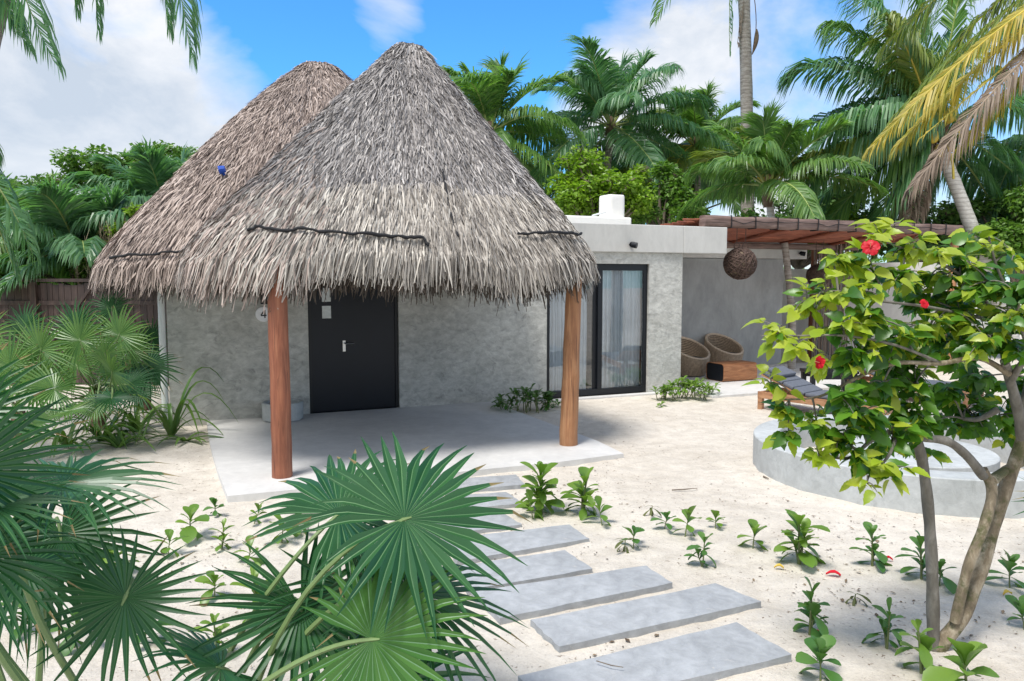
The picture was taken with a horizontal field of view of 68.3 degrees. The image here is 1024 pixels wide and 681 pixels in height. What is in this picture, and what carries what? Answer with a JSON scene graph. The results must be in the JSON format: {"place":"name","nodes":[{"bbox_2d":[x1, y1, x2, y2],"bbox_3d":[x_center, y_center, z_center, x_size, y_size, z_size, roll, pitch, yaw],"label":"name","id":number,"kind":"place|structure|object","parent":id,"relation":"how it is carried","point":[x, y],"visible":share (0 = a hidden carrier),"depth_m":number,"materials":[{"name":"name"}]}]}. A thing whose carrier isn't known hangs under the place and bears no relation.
{"place":"outdoors","nodes":[
{"label":"outdoors","id":0,"kind":"place"},
{"bbox_2d":[0,280,1023,680],"bbox_3d":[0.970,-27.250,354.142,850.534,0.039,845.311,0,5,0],"label":"sand ground","id":1,"kind":"structure","parent":0,"point":[680,444],"depth_m":5.71,"materials":[{"name":"sand"}]},
{"bbox_2d":[1,601,34,639],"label":"beach plant","id":2,"kind":"object","parent":1,"relation":"on","point":[17,619],"visible":0.13,"depth_m":4.24,"materials":[{"name":"green plant"}]},
{"bbox_2d":[0,145,40,288],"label":"coconut palm","id":3,"kind":"object","parent":1,"relation":"on","point":[31,232],"visible":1,"depth_m":9.30,"materials":[{"name":"green plant"}]},
{"bbox_2d":[4,174,57,188],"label":"broadleaf tree","id":4,"kind":"object","parent":1,"relation":"on","point":[29,181],"visible":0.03,"depth_m":21.16,"materials":[{"name":"green plant"}]},
{"bbox_2d":[0,302,68,445],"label":"fan palm","id":5,"kind":"object","parent":1,"relation":"on","point":[9,354],"visible":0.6,"depth_m":8.69,"materials":[{"name":"green plant"}]},
{"bbox_2d":[0,171,76,284],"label":"coconut palm","id":6,"kind":"object","parent":1,"relation":"on","point":[60,273],"visible":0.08,"depth_m":16.08,"materials":[{"name":"green plant"}]},
{"bbox_2d":[0,249,93,284],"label":"broadleaf tree","id":7,"kind":"object","parent":1,"relation":"on","point":[83,274],"visible":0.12,"depth_m":14.94,"materials":[{"name":"green plant"}]},
{"bbox_2d":[8,421,92,457],"bbox_3d":[-5.232,1.135,8.940,0.915,0.266,1.255,0,5,0],"label":"lily plant","id":8,"kind":"object","parent":1,"relation":"on","point":[59,439],"visible":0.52,"depth_m":8.74,"materials":[{"name":"green plant"}]},
{"bbox_2d":[0,169,131,298],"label":"coconut palm","id":9,"kind":"object","parent":1,"relation":"on","point":[64,220],"visible":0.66,"depth_m":14.44,"materials":[{"name":"green plant"}]},
{"bbox_2d":[50,603,82,656],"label":"beach plant","id":10,"kind":"object","parent":1,"relation":"on","point":[65,652],"visible":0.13,"depth_m":4.06,"materials":[{"name":"green plant"}]},
{"bbox_2d":[0,279,168,385],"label":"wooden fence","id":11,"kind":"object","parent":1,"relation":"on","point":[48,297],"visible":0.14,"depth_m":14.09,"materials":[{"name":"brown wood"}]},
{"bbox_2d":[0,296,185,436],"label":"fan palm","id":12,"kind":"object","parent":1,"relation":"on","point":[76,328],"visible":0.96,"depth_m":8.79,"materials":[{"name":"green plant"}]},
{"bbox_2d":[41,405,160,448],"bbox_3d":[-4.896,1.040,9.224,1.112,0.408,1.347,0,5,0],"label":"lily plant","id":13,"kind":"object","parent":1,"relation":"on","point":[111,426],"visible":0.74,"depth_m":9.20,"materials":[{"name":"green plant"}]},
{"bbox_2d":[0,0,203,80],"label":"coconut palm","id":14,"kind":"object","parent":1,"relation":"on","point":[16,19],"visible":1,"depth_m":6.83,"materials":[{"name":"green plant"}]},
{"bbox_2d":[74,215,130,283],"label":"broadleaf tree","id":15,"kind":"object","parent":1,"relation":"on","point":[103,238],"visible":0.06,"depth_m":14.43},
{"bbox_2d":[0,342,214,680],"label":"fan palm","id":16,"kind":"object","parent":1,"relation":"on","point":[42,561],"visible":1,"depth_m":2.84,"materials":[{"name":"green plant"}]},
{"bbox_2d":[29,139,197,199],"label":"broadleaf tree","id":17,"kind":"object","parent":1,"relation":"on","point":[71,161],"visible":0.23,"depth_m":23.09,"materials":[{"name":"green plant"}]},
{"bbox_2d":[71,429,162,455],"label":"lily plant","id":18,"kind":"object","parent":1,"relation":"on","point":[114,440],"visible":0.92,"depth_m":8.96,"materials":[{"name":"green plant"}]},
{"bbox_2d":[99,526,139,567],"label":"beach plant","id":19,"kind":"object","parent":1,"relation":"on","point":[111,552],"visible":0.09,"depth_m":5.04,"materials":[{"name":"green plant"}]},
{"bbox_2d":[103,201,142,240],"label":"broadleaf tree","id":20,"kind":"object","parent":1,"relation":"on","point":[131,210],"visible":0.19,"depth_m":14.41,"materials":[{"name":"green plant"}]},
{"bbox_2d":[85,289,168,416],"bbox_3d":[-5.395,0.230,10.582,1.047,2.011,1.867,-4,6,-41],"label":"fan palm","id":21,"kind":"object","parent":1,"relation":"on","point":[110,304],"visible":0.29,"depth_m":10.44,"materials":[{"name":"green plant"}]},
{"bbox_2d":[61,136,198,220],"bbox_3d":[-7.965,-2.114,17.772,5.121,5.322,5.292,0,5,0],"label":"coconut palm","id":22,"kind":"object","parent":1,"relation":"on","point":[156,171],"visible":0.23,"depth_m":17.02,"materials":[{"name":"green plant"}]},
{"bbox_2d":[91,403,193,441],"bbox_3d":[-4.889,1.024,9.881,1.226,0.331,1.146,-3,6,-35],"label":"lily plant","id":23,"kind":"object","parent":1,"relation":"on","point":[130,416],"visible":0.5,"depth_m":9.74,"materials":[{"name":"green plant"}]},
{"bbox_2d":[147,529,189,557],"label":"beach plant","id":24,"kind":"object","parent":1,"relation":"on","point":[169,533],"visible":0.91,"depth_m":5.46,"materials":[{"name":"green plant"}]},
{"bbox_2d":[102,367,236,443],"bbox_3d":[-4.287,0.810,9.457,1.510,0.828,1.468,-3,5,-30],"label":"lily plant","id":25,"kind":"object","parent":1,"relation":"on","point":[170,424],"visible":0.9,"depth_m":9.51,"materials":[{"name":"green plant"}]},
{"bbox_2d":[137,432,223,445],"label":"lily plant","id":26,"kind":"object","parent":1,"relation":"on","point":[177,439],"visible":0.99,"depth_m":9.19,"materials":[{"name":"green plant"}]},
{"bbox_2d":[175,504,209,543],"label":"beach plant","id":27,"kind":"object","parent":1,"relation":"on","point":[190,530],"visible":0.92,"depth_m":5.80,"materials":[{"name":"green plant"}]},
{"bbox_2d":[188,613,229,648],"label":"beach plant","id":28,"kind":"object","parent":1,"relation":"on","point":[213,618],"visible":0.47,"depth_m":3.98,"materials":[{"name":"green plant"}]},
{"bbox_2d":[194,570,225,606],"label":"beach plant","id":29,"kind":"object","parent":1,"relation":"on","point":[212,576],"visible":0.84,"depth_m":4.72,"materials":[{"name":"green plant"}]},
{"bbox_2d":[203,497,223,515],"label":"beach plant","id":30,"kind":"object","parent":1,"relation":"on","point":[213,500],"visible":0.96,"depth_m":6.38,"materials":[{"name":"green plant"}]},
{"bbox_2d":[208,518,234,551],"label":"beach plant","id":31,"kind":"object","parent":1,"relation":"on","point":[222,536],"visible":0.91,"depth_m":5.57,"materials":[{"name":"green plant"}]},
{"bbox_2d":[233,535,263,565],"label":"beach plant","id":32,"kind":"object","parent":1,"relation":"on","point":[255,559],"visible":0.68,"depth_m":5.31,"materials":[{"name":"green plant"}]},
{"bbox_2d":[230,562,271,622],"bbox_3d":[-1.489,1.557,4.394,0.280,0.488,0.292,0,5,0],"label":"beach plant","id":33,"kind":"object","parent":1,"relation":"on","point":[254,572],"visible":0.1,"depth_m":4.39,"materials":[{"name":"green plant"}]},
{"bbox_2d":[249,502,266,523],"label":"beach plant","id":34,"kind":"object","parent":1,"relation":"on","point":[258,506],"visible":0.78,"depth_m":6.18,"materials":[{"name":"green plant"}]},
{"bbox_2d":[260,515,293,543],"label":"beach plant","id":35,"kind":"object","parent":1,"relation":"on","point":[278,517],"visible":0.34,"depth_m":5.70,"materials":[{"name":"green plant"}]},
{"bbox_2d":[132,431,531,680],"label":"fan palm","id":36,"kind":"object","parent":1,"relation":"on","point":[380,606],"visible":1,"depth_m":3.07,"materials":[{"name":"green plant"}]},
{"bbox_2d":[207,401,623,502],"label":"porch slab","id":37,"kind":"structure","parent":1,"relation":"on","point":[496,439],"depth_m":8.96,"materials":[{"name":"concrete"}]},
{"bbox_2d":[262,398,302,422],"bbox_3d":[-3.158,0.965,10.405,0.550,0.250,0.550,0,5,0],"label":"round planter","id":38,"kind":"object","parent":37,"relation":"on","point":[296,409],"visible":0.42,"depth_m":10.24,"materials":[{"name":"concrete"}]},
{"bbox_2d":[87,42,806,478],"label":"house","id":39,"kind":"structure","parent":1,"relation":"on","point":[393,226],"depth_m":10.13,"materials":[{"name":"paint"}]},
{"bbox_2d":[307,282,398,412],"bbox_3d":[-2.321,-0.002,11.096,1.312,2.057,0.120,-2,5,-23],"label":"door","id":40,"kind":"structure","parent":39,"relation":"in","point":[353,342],"depth_m":11.11,"materials":[{"name":"paint"}]},
{"bbox_2d":[547,264,647,397],"bbox_3d":[1.421,-0.184,12.711,1.936,2.203,0.094,-2,5,-23],"label":"sliding door","id":41,"kind":"structure","parent":39,"relation":"in","point":[596,332],"depth_m":12.74,"materials":[{"name":"black metal"}]},
{"bbox_2d":[425,474,524,494],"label":"stepping slab","id":42,"kind":"structure","parent":1,"relation":"on","point":[512,482],"depth_m":7.30,"materials":[{"name":"concrete"}]},
{"bbox_2d":[432,492,520,508],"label":"stepping slab","id":43,"kind":"structure","parent":1,"relation":"on","point":[506,503],"depth_m":6.68,"materials":[{"name":"concrete"}]},
{"bbox_2d":[433,514,521,535],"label":"stepping slab","id":44,"kind":"structure","parent":1,"relation":"on","point":[504,520],"depth_m":6.11,"materials":[{"name":"concrete"}]},
{"bbox_2d":[439,47,589,196],"bbox_3d":[-0.376,-4.025,21.873,6.726,8.440,5.952,-2,5,-25],"label":"coconut palm","id":45,"kind":"object","parent":1,"relation":"on","point":[486,91],"visible":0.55,"depth_m":20.91,"materials":[{"name":"green plant"}]},
{"bbox_2d":[442,524,588,564],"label":"stepping slab","id":46,"kind":"structure","parent":1,"relation":"on","point":[522,542],"depth_m":5.69,"materials":[{"name":"concrete"}]},
{"bbox_2d":[457,550,591,594],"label":"stepping slab","id":47,"kind":"structure","parent":1,"relation":"on","point":[551,565],"depth_m":5.12,"materials":[{"name":"concrete"}]},
{"bbox_2d":[491,383,560,412],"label":"beach shrub","id":48,"kind":"object","parent":1,"relation":"on","point":[546,395],"visible":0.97,"depth_m":11.34,"materials":[{"name":"green plant"}]},
{"bbox_2d":[515,489,544,521],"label":"beach plant","id":49,"kind":"object","parent":1,"relation":"on","point":[529,494],"visible":0.97,"depth_m":6.29,"materials":[{"name":"green plant"}]},
{"bbox_2d":[53,441,1023,680],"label":"leaf litter","id":50,"kind":"object","parent":1,"relation":"on","point":[841,599],"visible":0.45,"depth_m":4.98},
{"bbox_2d":[520,461,564,518],"bbox_3d":[0.246,1.339,6.455,0.383,0.633,0.395,-2,5,-19],"label":"beach plant","id":51,"kind":"object","parent":1,"relation":"on","point":[540,493],"visible":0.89,"depth_m":6.42,"materials":[{"name":"green plant"}]},
{"bbox_2d":[525,152,562,199],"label":"broadleaf tree","id":52,"kind":"object","parent":1,"relation":"on","point":[552,194],"depth_m":23.72,"materials":[{"name":"green plant"}]},
{"bbox_2d":[471,565,671,624],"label":"stepping slab","id":53,"kind":"structure","parent":1,"relation":"on","point":[535,599],"depth_m":4.75,"materials":[{"name":"concrete"}]},
{"bbox_2d":[560,467,597,520],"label":"beach plant","id":54,"kind":"object","parent":1,"relation":"on","point":[585,493],"visible":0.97,"depth_m":6.35,"materials":[{"name":"green plant"}]},
{"bbox_2d":[581,495,612,525],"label":"beach plant","id":55,"kind":"object","parent":1,"relation":"on","point":[598,499],"visible":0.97,"depth_m":6.14,"materials":[{"name":"green plant"}]},
{"bbox_2d":[542,144,657,216],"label":"broadleaf tree","id":56,"kind":"object","parent":1,"relation":"on","point":[588,188],"visible":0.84,"depth_m":18.54,"materials":[{"name":"green plant"}]},
{"bbox_2d":[513,33,733,223],"bbox_3d":[3.302,-4.586,23.585,7.034,9.262,6.856,1,5,17],"label":"coconut palm","id":57,"kind":"object","parent":1,"relation":"on","point":[610,94],"visible":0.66,"depth_m":22.62,"materials":[{"name":"green plant"}]},
{"bbox_2d":[615,538,634,552],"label":"beach plant","id":58,"kind":"object","parent":1,"relation":"on","point":[618,544],"visible":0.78,"depth_m":5.54,"materials":[{"name":"green plant"}]},
{"bbox_2d":[619,525,644,547],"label":"beach plant","id":59,"kind":"object","parent":1,"relation":"on","point":[635,531],"visible":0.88,"depth_m":5.61,"materials":[{"name":"green plant"}]},
{"bbox_2d":[530,583,760,652],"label":"stepping slab","id":60,"kind":"structure","parent":1,"relation":"on","point":[581,629],"depth_m":4.41,"materials":[{"name":"concrete"}]},
{"bbox_2d":[518,622,790,680],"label":"stepping slab","id":61,"kind":"structure","parent":1,"relation":"on","point":[724,651],"depth_m":3.89,"materials":[{"name":"concrete"}]},
{"bbox_2d":[650,511,676,529],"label":"beach plant","id":62,"kind":"object","parent":1,"relation":"on","point":[666,515],"visible":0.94,"depth_m":6.02,"materials":[{"name":"green plant"}]},
{"bbox_2d":[571,150,760,224],"bbox_3d":[5.255,-3.545,26.787,6.878,6.861,2.544,0,5,0],"label":"broadleaf tree","id":63,"kind":"object","parent":1,"relation":"on","point":[693,185],"visible":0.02,"depth_m":26.08,"materials":[{"name":"green plant"}]},
{"bbox_2d":[628,160,712,224],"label":"broadleaf tree","id":64,"kind":"object","parent":1,"relation":"on","point":[673,192],"visible":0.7,"depth_m":19.79,"materials":[{"name":"green plant"}]},
{"bbox_2d":[649,375,720,407],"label":"beach shrub","id":65,"kind":"object","parent":1,"relation":"on","point":[707,387],"visible":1,"depth_m":12.46,"materials":[{"name":"green plant"}]},
{"bbox_2d":[672,505,701,536],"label":"beach plant","id":66,"kind":"object","parent":1,"relation":"on","point":[687,513],"visible":0.94,"depth_m":5.87,"materials":[{"name":"green plant"}]},
{"bbox_2d":[684,531,716,567],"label":"beach plant","id":67,"kind":"object","parent":1,"relation":"on","point":[697,548],"visible":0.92,"depth_m":5.26,"materials":[{"name":"green plant"}]},
{"bbox_2d":[616,80,787,224],"bbox_3d":[6.054,-4.492,25.914,6.162,8.713,6.303,0,5,0],"label":"coconut palm","id":68,"kind":"object","parent":1,"relation":"on","point":[695,113],"visible":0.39,"depth_m":24.63,"materials":[{"name":"green plant"}]},
{"bbox_2d":[649,0,758,216],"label":"coconut palm","id":69,"kind":"object","parent":1,"relation":"on","point":[746,51],"visible":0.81,"depth_m":20.35,"materials":[{"name":"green plant"}]},
{"bbox_2d":[706,510,724,528],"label":"beach plant","id":70,"kind":"object","parent":1,"relation":"on","point":[715,513],"visible":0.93,"depth_m":6.06,"materials":[{"name":"green plant"}]},
{"bbox_2d":[737,519,767,550],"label":"beach plant","id":71,"kind":"object","parent":1,"relation":"on","point":[754,524],"visible":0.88,"depth_m":5.62,"materials":[{"name":"green plant"}]},
{"bbox_2d":[675,96,890,220],"bbox_3d":[6.258,-2.440,17.359,4.608,6.024,4.964,0,5,0],"label":"coconut palm","id":72,"kind":"object","parent":1,"relation":"on","point":[766,143],"visible":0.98,"depth_m":16.70,"materials":[{"name":"green plant"}]},
{"bbox_2d":[774,509,829,567],"bbox_3d":[2.025,1.405,5.301,0.374,0.470,0.417,0,5,0],"label":"beach plant","id":73,"kind":"object","parent":1,"relation":"on","point":[800,524],"visible":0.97,"depth_m":5.28,"materials":[{"name":"green plant"}]},
{"bbox_2d":[736,189,879,268],"bbox_3d":[8.082,-1.926,20.516,3.942,4.670,2.568,1,5,15],"label":"broadleaf tree","id":74,"kind":"object","parent":1,"relation":"on","point":[786,213],"visible":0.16,"depth_m":20.49,"materials":[{"name":"green plant"}]},
{"bbox_2d":[793,576,829,637],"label":"beach plant","id":75,"kind":"object","parent":1,"relation":"on","point":[811,610],"visible":0.9,"depth_m":4.22,"materials":[{"name":"green plant"}]},
{"bbox_2d":[660,215,963,371],"bbox_3d":[5.752,-0.847,15.901,7.038,3.169,2.850,-2,5,-23],"label":"pergola","id":76,"kind":"object","parent":1,"relation":"on","point":[774,233],"visible":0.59,"depth_m":15.54,"materials":[{"name":"wood"}]},
{"bbox_2d":[723,228,756,279],"bbox_3d":[4.179,-1.616,13.814,0.603,1.014,0.603,0,5,0],"label":"wicker lantern","id":77,"kind":"object","parent":76,"relation":"hanging from","point":[739,263],"visible":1,"depth_m":13.65,"materials":[{"name":"wicker"}]},
{"bbox_2d":[806,241,830,286],"bbox_3d":[6.715,-1.663,16.520,0.519,1.006,0.519,0,5,0],"label":"wicker lantern","id":78,"kind":"object","parent":76,"relation":"hanging from","point":[813,272],"visible":0.63,"depth_m":16.41,"materials":[{"name":"wicker"}]},
{"bbox_2d":[781,269,842,359],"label":"garden wall","id":79,"kind":"structure","parent":1,"relation":"on","point":[801,326],"depth_m":18.44,"materials":[{"name":"paint"}]},
{"bbox_2d":[795,635,842,680],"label":"beach plant","id":80,"kind":"object","parent":1,"relation":"on","point":[821,646],"visible":1,"depth_m":3.78,"materials":[{"name":"green plant"}]},
{"bbox_2d":[757,366,899,414],"bbox_3d":[4.645,0.786,11.046,0.660,0.653,1.950,-4,6,-40],"label":"sun lounger","id":81,"kind":"object","parent":1,"relation":"on","point":[793,380],"visible":0.38,"depth_m":11.36,"materials":[{"name":"fabric"}]},
{"bbox_2d":[811,243,852,364],"bbox_3d":[7.348,-0.931,17.385,0.853,2.996,0.176,0,5,0],"label":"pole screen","id":82,"kind":"object","parent":1,"relation":"on","point":[826,321],"visible":0.16,"depth_m":17.40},
{"bbox_2d":[817,211,868,255],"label":"broadleaf tree","id":83,"kind":"object","parent":1,"relation":"on","point":[851,216],"visible":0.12,"depth_m":18.97,"materials":[{"name":"green plant"}]},
{"bbox_2d":[845,591,871,606],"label":"beach plant","id":84,"kind":"object","parent":1,"relation":"on","point":[854,602],"visible":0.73,"depth_m":4.64,"materials":[{"name":"green plant"}]},
{"bbox_2d":[849,521,892,572],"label":"beach plant","id":85,"kind":"object","parent":1,"relation":"on","point":[869,527],"visible":0.98,"depth_m":5.25,"materials":[{"name":"green plant"}]},
{"bbox_2d":[740,217,1023,651],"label":"hibiscus tree","id":86,"kind":"object","parent":1,"relation":"on","point":[924,343],"visible":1,"depth_m":3.77,"materials":[{"name":"green plant"}]},
{"bbox_2d":[861,597,905,648],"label":"beach plant","id":87,"kind":"object","parent":1,"relation":"on","point":[886,624],"visible":0.98,"depth_m":4.10,"materials":[{"name":"green plant"}]},
{"bbox_2d":[753,414,1023,518],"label":"round pool","id":88,"kind":"structure","parent":1,"relation":"on","point":[958,487],"depth_m":6.93,"materials":[{"name":"concrete"}]},
{"bbox_2d":[770,0,1023,359],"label":"coconut palm","id":89,"kind":"object","parent":1,"relation":"on","point":[912,67],"visible":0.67,"depth_m":17.84,"materials":[{"name":"green plant"}]},
{"bbox_2d":[842,262,957,351],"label":"garden wall","id":90,"kind":"structure","parent":1,"relation":"on","point":[892,311],"depth_m":17.58,"materials":[{"name":"paint"}]},
{"bbox_2d":[847,368,983,408],"bbox_3d":[6.601,0.668,12.484,0.660,0.653,1.950,-4,6,-40],"label":"sun lounger","id":91,"kind":"object","parent":1,"relation":"on","point":[932,382],"visible":0.1,"depth_m":12.28,"materials":[{"name":"fabric"}]},
{"bbox_2d":[894,530,943,579],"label":"beach plant","id":92,"kind":"object","parent":1,"relation":"on","point":[918,541],"visible":0.74,"depth_m":5.04,"materials":[{"name":"green plant"}]},
{"bbox_2d":[895,619,943,673],"bbox_3d":[2.067,1.590,3.837,0.228,0.365,0.284,0,5,0],"label":"beach plant","id":93,"kind":"object","parent":1,"relation":"on","point":[924,647],"visible":0.86,"depth_m":3.83,"materials":[{"name":"green plant"}]},
{"bbox_2d":[878,192,992,261],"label":"broadleaf tree","id":94,"kind":"object","parent":1,"relation":"on","point":[948,214],"visible":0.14,"depth_m":18.90,"materials":[{"name":"green plant"}]},
{"bbox_2d":[923,559,956,593],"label":"beach plant","id":95,"kind":"object","parent":1,"relation":"on","point":[950,585],"visible":0.73,"depth_m":4.87,"materials":[{"name":"green plant"}]},
{"bbox_2d":[861,0,1023,205],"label":"coconut palm","id":96,"kind":"object","parent":1,"relation":"on","point":[941,70],"visible":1,"depth_m":8.13,"materials":[{"name":"yellow plant"}]},
{"bbox_2d":[922,637,999,680],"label":"beach plant","id":97,"kind":"object","parent":1,"relation":"on","point":[968,652],"visible":1,"depth_m":3.59,"materials":[{"name":"green plant"}]},
{"bbox_2d":[965,65,1023,303],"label":"coconut palm","id":98,"kind":"object","parent":1,"relation":"on","point":[1014,142],"visible":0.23,"depth_m":18.94,"materials":[{"name":"green plant"}]},
{"bbox_2d":[968,182,1023,359],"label":"broadleaf tree","id":99,"kind":"object","parent":1,"relation":"on","point":[1010,232],"visible":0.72,"depth_m":18.00,"materials":[{"name":"green plant"}]},
{"bbox_2d":[986,549,1023,587],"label":"beach plant","id":100,"kind":"object","parent":1,"relation":"on","point":[1009,564],"visible":0.91,"depth_m":4.92,"materials":[{"name":"green plant"}]},
{"bbox_2d":[1005,595,1023,627],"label":"beach plant","id":101,"kind":"object","parent":1,"relation":"on","point":[1016,603],"visible":1,"depth_m":4.34,"materials":[{"name":"green plant"}]},
{"bbox_2d":[0,0,1023,279],"label":"sky","id":102,"kind":"structure","parent":0,"point":[125,88],"materials":[{"name":"blue"}]},
{"bbox_2d":[541,363,932,401],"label":"patio floor","id":103,"kind":"structure","parent":0,"point":[732,389],"depth_m":13.54,"materials":[{"name":"concrete"}]},
{"bbox_2d":[681,336,709,375],"bbox_3d":[3.577,0.310,15.233,0.829,0.747,0.822,0,5,0],"label":"rattan chair","id":104,"kind":"object","parent":103,"relation":"on","point":[695,357],"visible":0.57,"depth_m":14.99,"materials":[{"name":"brown wicker"}]},
{"bbox_2d":[704,333,743,361],"bbox_3d":[4.534,0.234,16.154,0.829,0.747,0.822,0,5,0],"label":"rattan chair","id":105,"kind":"object","parent":103,"relation":"on","point":[719,347],"visible":0.63,"depth_m":16.20,"materials":[{"name":"brown wicker"}]},
{"bbox_2d":[706,360,756,381],"bbox_3d":[4.243,0.585,14.592,0.800,0.340,0.520,-2,5,-23],"label":"log table","id":106,"kind":"object","parent":103,"relation":"on","point":[726,371],"visible":1,"depth_m":14.39,"materials":[{"name":"brown wood"}]},
{"bbox_2d":[799,368,858,390],"bbox_3d":[5.323,0.734,12.704,0.800,0.485,0.500,0,5,0],"label":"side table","id":107,"kind":"object","parent":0,"point":[812,378],"visible":0.37,"depth_m":12.47,"materials":[{"name":"metal"}]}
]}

